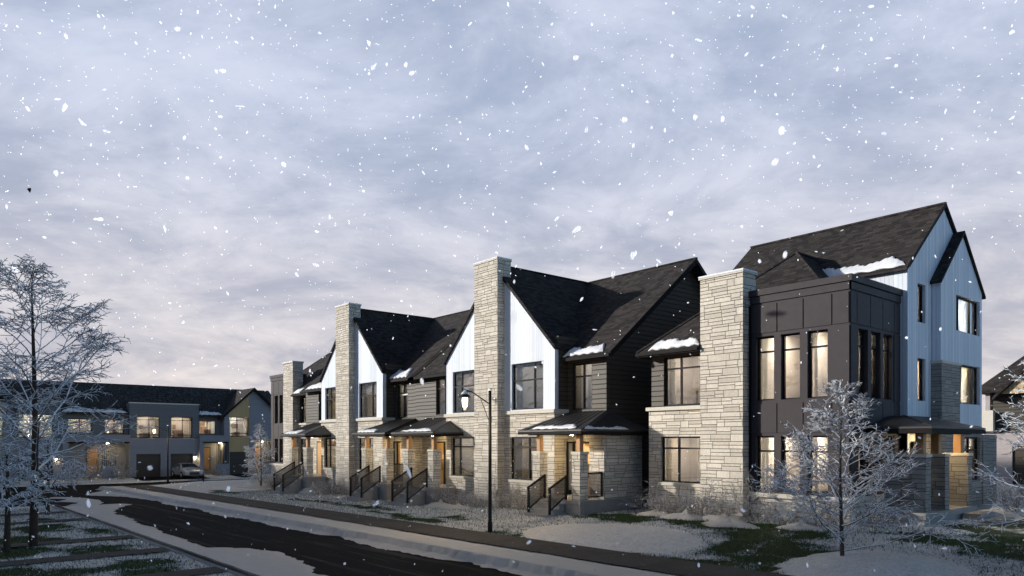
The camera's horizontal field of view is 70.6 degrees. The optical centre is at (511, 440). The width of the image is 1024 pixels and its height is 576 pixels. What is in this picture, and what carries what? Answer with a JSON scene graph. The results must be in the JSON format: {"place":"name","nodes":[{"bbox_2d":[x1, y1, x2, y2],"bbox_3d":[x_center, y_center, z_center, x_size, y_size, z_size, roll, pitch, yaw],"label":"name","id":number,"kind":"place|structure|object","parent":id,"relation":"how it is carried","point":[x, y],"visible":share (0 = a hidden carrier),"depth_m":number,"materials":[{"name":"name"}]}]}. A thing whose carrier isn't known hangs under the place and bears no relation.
{"place":"outdoors","nodes":[
{"label":"outdoors","id":0,"kind":"place"},
{"bbox_2d":[0,487,42,506],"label":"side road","id":1,"kind":"structure","parent":0,"point":[18,499],"depth_m":45.90,"materials":[{"name":"asphalt"}]},
{"bbox_2d":[0,518,85,524],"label":"footpath","id":2,"kind":"structure","parent":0,"point":[48,520],"depth_m":30.17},
{"bbox_2d":[0,535,134,547],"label":"footpath","id":3,"kind":"structure","parent":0,"point":[72,540],"depth_m":23.46,"materials":[{"name":"concrete"}]},
{"bbox_2d":[0,547,172,565],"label":"footpath","id":4,"kind":"structure","parent":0,"point":[63,558],"depth_m":19.94,"materials":[{"name":"concrete"}]},
{"bbox_2d":[0,517,180,575],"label":"grass","id":5,"kind":"structure","parent":0,"point":[87,545],"depth_m":20.83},
{"bbox_2d":[131,476,206,480],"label":"driveway","id":6,"kind":"structure","parent":0,"point":[164,478],"depth_m":68.69,"materials":[{"name":"concrete"}]},
{"bbox_2d":[172,463,202,478],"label":"parked car","id":7,"kind":"object","parent":6,"relation":"on","point":[181,470],"visible":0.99,"depth_m":68.45,"materials":[{"name":"paint"}]},
{"bbox_2d":[87,478,263,488],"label":"cross road","id":8,"kind":"structure","parent":0,"point":[97,486],"depth_m":63.84,"materials":[{"name":"asphalt"}]},
{"bbox_2d":[132,567,225,575],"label":"footpath","id":9,"kind":"structure","parent":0,"point":[197,571],"depth_m":17.28,"materials":[{"name":"concrete"}]},
{"bbox_2d":[3,485,521,575],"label":"road","id":10,"kind":"structure","parent":0,"point":[329,555],"depth_m":24.27,"materials":[{"name":"asphalt"}]},
{"bbox_2d":[50,497,103,505],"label":"snow bank","id":11,"kind":"structure","parent":10,"relation":"on","point":[80,501],"depth_m":43.59,"materials":[{"name":"snow"}]},
{"bbox_2d":[0,476,267,575],"bbox_3d":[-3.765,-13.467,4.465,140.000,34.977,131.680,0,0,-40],"label":"kerb","id":12,"kind":"structure","parent":10,"relation":"on","point":[235,573],"depth_m":23.76,"materials":[{"name":"concrete"}]},
{"bbox_2d":[55,504,326,575],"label":"snow bank","id":13,"kind":"structure","parent":10,"relation":"on","point":[251,562],"depth_m":21.24,"materials":[{"name":"snow"}]},
{"bbox_2d":[85,486,674,575],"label":"snow bank","id":14,"kind":"structure","parent":10,"relation":"on","point":[524,563],"depth_m":22.62,"materials":[{"name":"snow"}]},
{"bbox_2d":[126,485,791,575],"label":"sidewalk","id":15,"kind":"structure","parent":0,"point":[667,565],"depth_m":22.27,"materials":[{"name":"concrete"}]},
{"bbox_2d":[0,473,1023,575],"bbox_3d":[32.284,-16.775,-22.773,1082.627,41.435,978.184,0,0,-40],"label":"ground","id":16,"kind":"structure","parent":0,"point":[641,539],"depth_m":20.78,"materials":[{"name":"snow"}]},
{"bbox_2d":[0,437,67,552],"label":"frosted tree","id":17,"kind":"object","parent":16,"relation":"on","point":[7,485],"visible":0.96,"depth_m":21.27,"materials":[{"name":"white plant"}]},
{"bbox_2d":[13,436,96,514],"bbox_3d":[-21.170,1.676,33.364,3.235,3.823,2.819,0,0,-40],"label":"frosted tree","id":18,"kind":"object","parent":16,"relation":"on","point":[70,477],"visible":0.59,"depth_m":33.23,"materials":[{"name":"white plant"}]},
{"bbox_2d":[0,254,152,546],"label":"frosted tree","id":19,"kind":"object","parent":16,"relation":"on","point":[35,456],"visible":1,"depth_m":22.45,"materials":[{"name":"white plant"}]},
{"bbox_2d":[77,468,104,479],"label":"shrub","id":20,"kind":"object","parent":16,"relation":"on","point":[90,473],"visible":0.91,"depth_m":65.70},
{"bbox_2d":[0,507,233,575],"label":"frosted grass","id":21,"kind":"structure","parent":16,"relation":"on","point":[49,535],"depth_m":22.45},
{"bbox_2d":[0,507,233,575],"bbox_3d":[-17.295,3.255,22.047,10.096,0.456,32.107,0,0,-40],"label":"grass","id":22,"kind":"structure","parent":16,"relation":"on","point":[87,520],"depth_m":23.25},
{"bbox_2d":[108,461,137,478],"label":"shrub","id":23,"kind":"object","parent":16,"relation":"on","point":[127,473],"visible":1,"depth_m":66.92,"materials":[{"name":"plant"}]},
{"bbox_2d":[0,379,270,481],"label":"townhouse row","id":24,"kind":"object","parent":16,"relation":"on","point":[196,438],"visible":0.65,"depth_m":71.08,"materials":[{"name":"grey"}]},
{"bbox_2d":[18,414,52,437],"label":"window","id":25,"kind":"structure","parent":24,"relation":"in","point":[44,415],"depth_m":65.29,"materials":[{"name":"clear glass"}]},
{"bbox_2d":[18,455,52,480],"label":"garage door","id":26,"kind":"structure","parent":24,"relation":"in","point":[41,475],"depth_m":64.28,"materials":[{"name":"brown wood"}]},
{"bbox_2d":[67,419,91,432],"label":"window","id":27,"kind":"structure","parent":24,"relation":"in","point":[89,427],"depth_m":67.80,"materials":[{"name":"clear glass"}]},
{"bbox_2d":[86,448,97,471],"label":"door","id":28,"kind":"structure","parent":24,"relation":"in","point":[93,462],"depth_m":68.08,"materials":[{"name":"brown wood"}]},
{"bbox_2d":[63,408,126,412],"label":"snow patch","id":29,"kind":"object","parent":24,"relation":"on","point":[98,410],"visible":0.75,"depth_m":67.25,"materials":[{"name":"snow"}]},
{"bbox_2d":[104,419,123,433],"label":"window","id":30,"kind":"structure","parent":24,"relation":"in","point":[119,430],"depth_m":69.22,"materials":[{"name":"clear glass"}]},
{"bbox_2d":[136,454,159,476],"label":"garage door","id":31,"kind":"structure","parent":24,"relation":"in","point":[153,460],"depth_m":69.91,"materials":[{"name":"black metal"}]},
{"bbox_2d":[136,416,162,438],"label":"window","id":32,"kind":"structure","parent":24,"relation":"in","point":[142,421],"depth_m":70.67,"materials":[{"name":"clear glass"}]},
{"bbox_2d":[163,417,194,438],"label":"window","id":33,"kind":"structure","parent":24,"relation":"in","point":[181,427],"depth_m":73.11,"materials":[{"name":"clear glass"}]},
{"bbox_2d":[171,454,192,475],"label":"garage door","id":34,"kind":"structure","parent":24,"relation":"in","point":[175,458],"depth_m":71.85,"materials":[{"name":"black metal"}]},
{"bbox_2d":[204,447,209,469],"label":"door","id":35,"kind":"structure","parent":24,"relation":"in","point":[206,449],"depth_m":74.75,"materials":[{"name":"brown wood"}]},
{"bbox_2d":[199,421,215,433],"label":"window","id":36,"kind":"structure","parent":24,"relation":"in","point":[205,427],"depth_m":75.08,"materials":[{"name":"clear glass"}]},
{"bbox_2d":[230,417,247,436],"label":"window","id":37,"kind":"structure","parent":24,"relation":"in","point":[238,425],"depth_m":77.33,"materials":[{"name":"clear glass"}]},
{"bbox_2d":[230,452,247,473],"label":"garage door","id":38,"kind":"structure","parent":24,"relation":"in","point":[237,459],"depth_m":75.54,"materials":[{"name":"black metal"}]},
{"bbox_2d":[152,425,168,483],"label":"street lamp","id":39,"kind":"object","parent":16,"relation":"on","point":[154,428],"visible":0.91,"depth_m":63.03,"materials":[{"name":"black metal"}]},
{"bbox_2d":[235,479,276,488],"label":"snow heap","id":40,"kind":"object","parent":16,"relation":"on","point":[256,484],"visible":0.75,"depth_m":53.13,"materials":[{"name":"snow"}]},
{"bbox_2d":[243,424,287,485],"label":"frosted tree","id":41,"kind":"object","parent":16,"relation":"on","point":[250,465],"visible":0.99,"depth_m":52.64,"materials":[{"name":"grey plant"}]},
{"bbox_2d":[269,353,329,484],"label":"townhouse","id":42,"kind":"structure","parent":16,"relation":"on","point":[288,409],"depth_m":54.94,"materials":[{"name":"stone"}]},
{"bbox_2d":[302,397,305,422],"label":"window","id":43,"kind":"structure","parent":42,"relation":"in","point":[303,398],"depth_m":53.95,"materials":[{"name":"clear glass"}]},
{"bbox_2d":[298,482,323,493],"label":"snow heap","id":44,"kind":"object","parent":16,"relation":"on","point":[305,490],"visible":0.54,"depth_m":45.70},
{"bbox_2d":[313,478,342,494],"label":"shrub","id":45,"kind":"object","parent":16,"relation":"on","point":[332,489],"visible":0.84,"depth_m":44.32,"materials":[{"name":"plant"}]},
{"bbox_2d":[335,475,358,494],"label":"shrub","id":46,"kind":"object","parent":16,"relation":"on","point":[347,491],"visible":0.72,"depth_m":43.07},
{"bbox_2d":[270,302,468,501],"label":"townhouse","id":47,"kind":"structure","parent":16,"relation":"on","point":[373,397],"depth_m":44.18,"materials":[{"name":"stone"}]},
{"bbox_2d":[317,441,320,473],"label":"door","id":48,"kind":"structure","parent":47,"relation":"in","point":[318,442],"depth_m":49.75,"materials":[{"name":"brown wood"}]},
{"bbox_2d":[326,438,335,467],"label":"window","id":49,"kind":"structure","parent":47,"relation":"in","point":[330,442],"depth_m":47.06,"materials":[{"name":"clear glass"}]},
{"bbox_2d":[327,387,335,419],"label":"window","id":50,"kind":"structure","parent":47,"relation":"in","point":[331,392],"depth_m":47.05,"materials":[{"name":"clear glass"}]},
{"bbox_2d":[360,438,372,469],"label":"window","id":51,"kind":"structure","parent":47,"relation":"in","point":[362,440],"depth_m":43.79,"materials":[{"name":"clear glass"}]},
{"bbox_2d":[361,382,376,417],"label":"window","id":52,"kind":"structure","parent":47,"relation":"in","point":[368,390],"depth_m":43.26,"materials":[{"name":"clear glass"}]},
{"bbox_2d":[397,441,400,480],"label":"door","id":53,"kind":"structure","parent":47,"relation":"in","point":[398,442],"depth_m":41.73,"materials":[{"name":"brown wood"}]},
{"bbox_2d":[390,368,412,378],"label":"snow patch","id":54,"kind":"object","parent":47,"relation":"on","point":[401,374],"visible":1,"depth_m":41.35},
{"bbox_2d":[398,383,407,417],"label":"window","id":55,"kind":"structure","parent":47,"relation":"in","point":[402,388],"depth_m":41.80,"materials":[{"name":"clear glass"}]},
{"bbox_2d":[419,485,453,502],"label":"shrub","id":56,"kind":"object","parent":16,"relation":"on","point":[448,495],"visible":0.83,"depth_m":34.97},
{"bbox_2d":[424,499,452,507],"bbox_3d":[-3.500,2.964,34.287,1.610,0.460,2.559,0,0,-40],"label":"snow heap","id":57,"kind":"object","parent":16,"relation":"on","point":[440,503],"visible":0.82,"depth_m":33.90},
{"bbox_2d":[440,502,470,509],"bbox_3d":[-2.356,2.975,32.843,1.485,0.390,2.930,0,0,-40],"label":"snow heap","id":58,"kind":"object","parent":16,"relation":"on","point":[458,505],"visible":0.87,"depth_m":32.70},
{"bbox_2d":[441,487,473,504],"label":"shrub","id":59,"kind":"object","parent":16,"relation":"on","point":[458,499],"visible":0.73,"depth_m":34.68,"materials":[{"name":"plant"}]},
{"bbox_2d":[456,492,487,506],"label":"shrub","id":60,"kind":"object","parent":16,"relation":"on","point":[471,502],"visible":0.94,"depth_m":33.43,"materials":[{"name":"plant"}]},
{"bbox_2d":[459,388,491,531],"bbox_3d":[-1.239,0.830,25.117,1.378,5.400,0.390,0,0,-40],"label":"street lamp","id":61,"kind":"object","parent":16,"relation":"on","point":[464,396],"visible":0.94,"depth_m":25.45,"materials":[{"name":"black metal"}]},
{"bbox_2d":[484,474,526,508],"bbox_3d":[-0.473,2.244,32.225,1.888,1.702,2.524,0,0,-21],"label":"shrub","id":62,"kind":"object","parent":16,"relation":"on","point":[498,496],"visible":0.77,"depth_m":32.00,"materials":[{"name":"plant"}]},
{"bbox_2d":[503,485,531,509],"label":"shrub","id":63,"kind":"object","parent":16,"relation":"on","point":[521,503],"visible":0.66,"depth_m":31.00,"materials":[{"name":"plant"}]},
{"bbox_2d":[388,256,706,517],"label":"townhouse","id":64,"kind":"structure","parent":16,"relation":"on","point":[558,320],"depth_m":32.53,"materials":[{"name":"stone"}]},
{"bbox_2d":[437,442,445,483],"bbox_3d":[-3.893,1.160,38.640,0.135,2.260,1.020,0,0,-40],"label":"door","id":65,"kind":"structure","parent":64,"relation":"in","point":[440,445],"depth_m":38.31,"materials":[{"name":"brown wood"}]},
{"bbox_2d":[438,378,445,414],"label":"window","id":66,"kind":"structure","parent":64,"relation":"in","point":[441,388],"depth_m":38.78,"materials":[{"name":"clear glass"}]},
{"bbox_2d":[453,437,473,476],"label":"window","id":67,"kind":"structure","parent":64,"relation":"in","point":[463,447],"depth_m":35.98,"materials":[{"name":"clear glass"}]},
{"bbox_2d":[454,370,473,412],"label":"window","id":68,"kind":"structure","parent":64,"relation":"in","point":[463,380],"depth_m":36.02,"materials":[{"name":"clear glass"}]},
{"bbox_2d":[512,437,536,480],"bbox_3d":[0.621,0.785,32.375,0.090,1.930,1.860,0,0,-40],"label":"window","id":69,"kind":"structure","parent":64,"relation":"in","point":[522,447],"depth_m":32.50,"materials":[{"name":"clear glass"}]},
{"bbox_2d":[513,361,542,409],"bbox_3d":[0.775,-2.445,32.224,0.090,2.090,2.130,0,0,-40],"label":"window","id":70,"kind":"structure","parent":64,"relation":"in","point":[527,379],"depth_m":32.27,"materials":[{"name":"clear glass"}]},
{"bbox_2d":[533,424,576,428],"bbox_3d":[1.787,-0.566,28.517,0.549,0.200,2.502,0,0,-40],"label":"snow patch","id":71,"kind":"object","parent":64,"relation":"on","point":[569,426],"visible":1,"depth_m":28.23,"materials":[{"name":"snow"}]},
{"bbox_2d":[574,442,588,495],"bbox_3d":[2.998,1.160,30.468,0.135,2.260,1.040,0,0,-40],"label":"door","id":72,"kind":"structure","parent":64,"relation":"in","point":[585,444],"depth_m":30.26,"materials":[{"name":"brown wood"}]},
{"bbox_2d":[573,362,591,409],"bbox_3d":[3.054,-2.315,30.731,0.090,1.970,1.190,0,0,-40],"label":"window","id":73,"kind":"structure","parent":64,"relation":"in","point":[582,373],"depth_m":30.79,"materials":[{"name":"clear glass"}]},
{"bbox_2d":[563,343,604,356],"bbox_3d":[3.115,-3.814,30.290,0.554,0.459,2.303,0,0,-40],"label":"snow patch","id":74,"kind":"object","parent":64,"relation":"on","point":[580,351],"visible":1,"depth_m":30.11,"materials":[{"name":"snow"}]},
{"bbox_2d":[585,425,626,428],"bbox_3d":[3.638,-0.520,28.107,2.601,0.169,0.216,0,0,-40],"label":"snow patch","id":75,"kind":"object","parent":64,"relation":"on","point":[603,427],"visible":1,"depth_m":27.96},
{"bbox_2d":[620,476,674,511],"bbox_3d":[5.269,2.070,27.781,1.957,1.534,2.070,0,0,-45],"label":"shrub","id":76,"kind":"object","parent":16,"relation":"on","point":[655,489],"visible":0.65,"depth_m":27.78,"materials":[{"name":"plant"}]},
{"bbox_2d":[637,507,666,516],"bbox_3d":[5.380,2.615,26.621,1.236,0.410,1.953,0,0,-40],"label":"snow heap","id":77,"kind":"object","parent":16,"relation":"on","point":[651,512],"visible":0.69,"depth_m":26.52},
{"bbox_2d":[642,490,689,513],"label":"shrub","id":78,"kind":"object","parent":16,"relation":"on","point":[678,508],"visible":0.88,"depth_m":26.56,"materials":[{"name":"plant"}]},
{"bbox_2d":[660,508,702,520],"bbox_3d":[6.037,2.530,25.017,1.275,0.460,2.144,0,0,-40],"label":"snow heap","id":79,"kind":"object","parent":16,"relation":"on","point":[687,515],"visible":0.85,"depth_m":24.80,"materials":[{"name":"snow"}]},
{"bbox_2d":[669,476,730,515],"bbox_3d":[6.613,1.991,25.201,1.888,1.531,2.524,0,0,45],"label":"shrub","id":80,"kind":"object","parent":16,"relation":"on","point":[694,504],"visible":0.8,"depth_m":25.09,"materials":[{"name":"plant"}]},
{"bbox_2d":[691,485,745,516],"bbox_3d":[7.194,2.097,24.307,1.716,1.223,2.295,0,0,-6],"label":"shrub","id":81,"kind":"object","parent":16,"relation":"on","point":[715,511],"visible":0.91,"depth_m":24.26,"materials":[{"name":"plant"}]},
{"bbox_2d":[702,510,747,521],"bbox_3d":[6.997,2.499,24.099,1.496,0.440,2.194,0,0,-40],"label":"snow heap","id":82,"kind":"object","parent":16,"relation":"on","point":[725,515],"visible":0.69,"depth_m":23.86,"materials":[{"name":"snow"}]},
{"bbox_2d":[701,516,759,528],"bbox_3d":[6.986,2.538,22.770,1.300,0.360,2.451,0,0,-40],"label":"snow heap","id":83,"kind":"object","parent":16,"relation":"on","point":[730,521],"visible":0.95,"depth_m":22.58,"materials":[{"name":"snow"}]},
{"bbox_2d":[715,469,789,521],"bbox_3d":[7.977,1.805,23.680,2.501,1.809,2.644,0,0,33],"label":"shrub","id":84,"kind":"object","parent":16,"relation":"on","point":[748,504],"visible":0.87,"depth_m":23.70,"materials":[{"name":"plant"}]},
{"bbox_2d":[752,494,822,523],"bbox_3d":[8.688,2.184,22.856,2.208,1.037,2.107,0,0,17],"label":"shrub","id":85,"kind":"object","parent":16,"relation":"on","point":[790,518],"visible":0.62,"depth_m":22.88,"materials":[{"name":"plant"}]},
{"bbox_2d":[776,519,826,531],"bbox_3d":[8.714,2.525,21.573,1.230,0.360,1.952,0,0,-40],"label":"snow heap","id":86,"kind":"object","parent":16,"relation":"on","point":[800,525],"visible":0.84,"depth_m":21.47,"materials":[{"name":"snow"}]},
{"bbox_2d":[635,202,1014,525],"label":"townhouse","id":87,"kind":"structure","parent":16,"relation":"on","point":[721,405],"depth_m":25.49,"materials":[{"name":"stone"}]},
{"bbox_2d":[648,337,698,350],"bbox_3d":[6.233,-3.716,27.395,0.506,0.459,2.350,0,0,-40],"label":"snow patch","id":88,"kind":"object","parent":87,"relation":"on","point":[671,343],"visible":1,"depth_m":27.33,"materials":[{"name":"snow"}]},
{"bbox_2d":[662,436,699,483],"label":"window","id":89,"kind":"structure","parent":87,"relation":"in","point":[676,459],"depth_m":29.30,"materials":[{"name":"clear glass"}]},
{"bbox_2d":[665,354,699,405],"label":"window","id":90,"kind":"structure","parent":87,"relation":"in","point":[682,373],"depth_m":29.26,"materials":[{"name":"clear glass"}]},
{"bbox_2d":[758,436,773,489],"bbox_3d":[8.851,0.755,25.004,0.090,1.850,0.680,0,0,-40],"label":"window","id":91,"kind":"structure","parent":87,"relation":"in","point":[759,437],"depth_m":25.20,"materials":[{"name":"black metal"}]},
{"bbox_2d":[758,336,773,400],"bbox_3d":[8.851,-2.500,25.004,0.090,2.200,0.680,0,0,-40],"label":"window","id":92,"kind":"structure","parent":87,"relation":"in","point":[759,339],"depth_m":25.20,"materials":[{"name":"black glass"}]},
{"bbox_2d":[783,436,796,490],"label":"window","id":93,"kind":"structure","parent":87,"relation":"in","point":[784,441],"depth_m":24.51,"materials":[{"name":"black metal"}]},
{"bbox_2d":[783,333,799,398],"bbox_3d":[9.450,-2.500,24.293,0.090,2.200,0.680,0,0,-40],"label":"window","id":94,"kind":"structure","parent":87,"relation":"in","point":[784,336],"depth_m":24.49,"materials":[{"name":"black metal"}]},
{"bbox_2d":[810,436,827,492],"bbox_3d":[10.056,0.755,23.575,0.090,1.850,0.680,0,0,-40],"label":"window","id":95,"kind":"structure","parent":87,"relation":"in","point":[810,436],"depth_m":23.70,"materials":[{"name":"black metal"}]},
{"bbox_2d":[810,330,827,397],"bbox_3d":[10.056,-2.500,23.575,0.090,2.200,0.680,0,0,-40],"label":"window","id":96,"kind":"structure","parent":87,"relation":"in","point":[811,332],"depth_m":23.78,"materials":[{"name":"black metal"}]},
{"bbox_2d":[859,436,863,492],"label":"window","id":97,"kind":"structure","parent":87,"relation":"in","point":[861,462],"depth_m":23.56,"materials":[{"name":"black glass"}]},
{"bbox_2d":[859,330,863,396],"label":"window","id":98,"kind":"structure","parent":87,"relation":"in","point":[861,333],"depth_m":23.56,"materials":[{"name":"black glass"}]},
{"bbox_2d":[822,256,904,276],"bbox_3d":[12.544,-6.296,26.372,0.711,0.592,3.651,0,0,-40],"label":"snow patch","id":99,"kind":"object","parent":87,"relation":"on","point":[892,262],"visible":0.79,"depth_m":25.87,"materials":[{"name":"snow"}]},
{"bbox_2d":[871,332,875,398],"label":"window","id":100,"kind":"structure","parent":87,"relation":"in","point":[873,335],"depth_m":24.16,"materials":[{"name":"black glass"}]},
{"bbox_2d":[883,335,887,399],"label":"window","id":101,"kind":"structure","parent":87,"relation":"in","point":[885,338],"depth_m":24.74,"materials":[{"name":"black glass"}]},
{"bbox_2d":[917,284,921,322],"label":"window","id":102,"kind":"structure","parent":87,"relation":"in","point":[919,288],"depth_m":25.91,"materials":[{"name":"black glass"}]},
{"bbox_2d":[917,359,921,400],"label":"window","id":103,"kind":"structure","parent":87,"relation":"in","point":[919,361],"depth_m":25.91,"materials":[{"name":"clear glass"}]},
{"bbox_2d":[956,296,976,335],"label":"window","id":104,"kind":"structure","parent":87,"relation":"in","point":[966,310],"depth_m":28.10,"materials":[{"name":"clear glass"}]},
{"bbox_2d":[960,365,976,404],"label":"window","id":105,"kind":"structure","parent":87,"relation":"in","point":[968,375],"depth_m":28.23,"materials":[{"name":"clear glass"}]},
{"bbox_2d":[965,437,976,479],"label":"window","id":106,"kind":"structure","parent":87,"relation":"in","point":[970,442],"depth_m":28.55,"materials":[{"name":"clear glass"}]},
{"bbox_2d":[794,485,858,527],"bbox_3d":[9.717,2.020,22.171,2.295,1.352,1.716,0,0,-31],"label":"shrub","id":107,"kind":"object","parent":16,"relation":"on","point":[830,518],"visible":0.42,"depth_m":22.01,"materials":[{"name":"plant"}]},
{"bbox_2d":[748,380,985,556],"bbox_3d":[8.119,0.715,16.769,4.635,4.402,4.639,0,0,-40],"label":"frosted tree","id":108,"kind":"object","parent":16,"relation":"on","point":[830,415],"visible":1,"depth_m":17.00,"materials":[{"name":"white plant"}]},
{"bbox_2d":[850,505,909,528],"bbox_3d":[10.929,2.251,21.544,1.806,0.862,1.724,0,0,-30],"label":"shrub","id":109,"kind":"object","parent":16,"relation":"on","point":[879,517],"visible":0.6,"depth_m":21.44,"materials":[{"name":"plant"}]},
{"bbox_2d":[957,360,1023,542],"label":"frosted tree","id":110,"kind":"object","parent":16,"relation":"on","point":[1017,444],"visible":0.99,"depth_m":16.00,"materials":[{"name":"white plant"}]},
{"bbox_2d":[982,356,1023,484],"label":"brick house","id":111,"kind":"structure","parent":16,"relation":"on","point":[996,390],"depth_m":44.70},
{"bbox_2d":[1013,446,1023,484],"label":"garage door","id":112,"kind":"structure","parent":111,"relation":"in","point":[1018,454],"depth_m":44.15,"materials":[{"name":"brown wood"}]},
{"bbox_2d":[986,485,1023,511],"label":"shrub","id":113,"kind":"object","parent":16,"relation":"on","point":[1017,500],"visible":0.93,"depth_m":26.85,"materials":[{"name":"plant"}]},
{"bbox_2d":[0,0,1023,434],"label":"sky","id":114,"kind":"structure","parent":0,"point":[286,208],"materials":[{"name":"grey"}]},
{"bbox_2d":[1,0,1023,574],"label":"falling snow","id":115,"kind":"structure","parent":0,"point":[783,130],"depth_m":26.36,"materials":[{"name":"snow"}]},
{"bbox_2d":[208,489,1023,575],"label":"frosted grass","id":116,"kind":"structure","parent":0,"point":[441,513],"depth_m":26.45,"materials":[{"name":"plant"}]},
{"bbox_2d":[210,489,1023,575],"bbox_3d":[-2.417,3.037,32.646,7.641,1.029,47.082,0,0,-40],"label":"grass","id":117,"kind":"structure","parent":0,"point":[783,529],"depth_m":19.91,"materials":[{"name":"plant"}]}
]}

